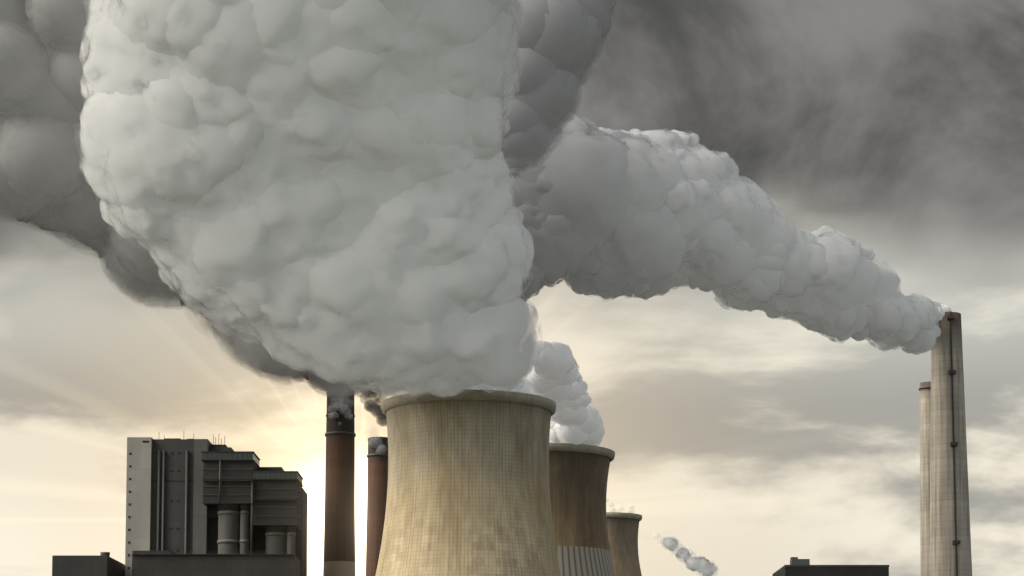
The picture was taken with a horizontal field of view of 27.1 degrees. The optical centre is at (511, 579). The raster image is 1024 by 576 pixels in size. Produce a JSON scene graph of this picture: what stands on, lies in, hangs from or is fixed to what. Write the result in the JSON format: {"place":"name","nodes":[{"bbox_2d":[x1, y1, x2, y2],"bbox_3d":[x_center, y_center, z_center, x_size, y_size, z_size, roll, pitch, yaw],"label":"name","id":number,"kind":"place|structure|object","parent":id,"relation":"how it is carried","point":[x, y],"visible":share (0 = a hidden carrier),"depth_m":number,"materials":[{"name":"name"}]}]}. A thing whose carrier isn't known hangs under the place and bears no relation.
{"place":"outdoors","nodes":[
{"label":"outdoors","id":0,"kind":"place"},
{"bbox_2d":[52,434,307,575],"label":"boiler house","id":1,"kind":"structure","parent":0,"point":[200,507],"depth_m":760.77,"materials":[{"name":"concrete"}]},
{"bbox_2d":[0,0,363,397],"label":"smoke plume","id":2,"kind":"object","parent":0,"point":[43,101],"depth_m":716.80,"materials":[{"name":"grey"}]},
{"bbox_2d":[80,0,539,396],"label":"steam plume","id":3,"kind":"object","parent":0,"point":[321,189],"depth_m":621.02,"materials":[{"name":"white"}]},
{"bbox_2d":[295,370,386,425],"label":"smoke","id":4,"kind":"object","parent":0,"point":[373,407],"depth_m":839.70,"materials":[{"name":"grey"}]},
{"bbox_2d":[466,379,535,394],"bbox_3d":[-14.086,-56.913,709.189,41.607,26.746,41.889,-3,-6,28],"label":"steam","id":5,"kind":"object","parent":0,"point":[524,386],"depth_m":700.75,"materials":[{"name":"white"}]},
{"bbox_2d":[0,0,1023,575],"label":"sky","id":6,"kind":"structure","parent":0,"point":[744,443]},
{"bbox_2d":[499,0,613,167],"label":"smoke plume","id":7,"kind":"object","parent":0,"point":[560,42],"depth_m":713.78,"materials":[{"name":"grey"}]},
{"bbox_2d":[526,340,604,445],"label":"steam plume","id":8,"kind":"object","parent":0,"point":[555,375],"depth_m":846.43,"materials":[{"name":"white"}]},
{"bbox_2d":[506,114,942,354],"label":"smoke plume","id":9,"kind":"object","parent":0,"point":[607,213],"depth_m":834.13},
{"bbox_2d":[772,557,888,575],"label":"building","id":10,"kind":"structure","parent":0,"point":[799,567],"depth_m":823.42,"materials":[{"name":"black"}]},
{"bbox_2d":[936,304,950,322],"bbox_3d":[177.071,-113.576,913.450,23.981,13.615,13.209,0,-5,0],"label":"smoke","id":11,"kind":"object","parent":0,"point":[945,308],"depth_m":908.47,"materials":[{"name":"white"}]},
{"label":"plant yard ground","id":12,"kind":"structure","parent":0,"visible":0},
{"bbox_2d":[323,393,355,575],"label":"chimney","id":13,"kind":"object","parent":12,"relation":"on","point":[339,529],"visible":0.81,"depth_m":801.59,"materials":[{"name":"brick"}]},
{"bbox_2d":[366,437,387,575],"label":"chimney","id":14,"kind":"object","parent":12,"relation":"on","point":[377,474],"visible":0.73,"depth_m":952.13,"materials":[{"name":"brick"}]},
{"bbox_2d":[375,389,560,575],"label":"cooling tower","id":15,"kind":"structure","parent":12,"relation":"on","point":[468,492],"depth_m":681.23,"materials":[{"name":"concrete"}]},
{"bbox_2d":[549,443,615,575],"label":"cooling tower","id":16,"kind":"structure","parent":12,"relation":"on","point":[578,477],"depth_m":869.51,"materials":[{"name":"concrete"}]},
{"bbox_2d":[606,512,641,575],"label":"cooling tower","id":17,"kind":"structure","parent":12,"relation":"on","point":[622,528],"depth_m":1330.43,"materials":[{"name":"concrete"}]},
{"bbox_2d":[919,382,930,575],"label":"tall chimney","id":18,"kind":"object","parent":12,"relation":"on","point":[925,402],"visible":0.46,"depth_m":939.73,"materials":[{"name":"concrete"}]},
{"bbox_2d":[929,311,971,575],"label":"tall chimney","id":19,"kind":"object","parent":12,"relation":"on","point":[950,544],"visible":0.93,"depth_m":901.92,"materials":[{"name":"concrete"}]}
]}

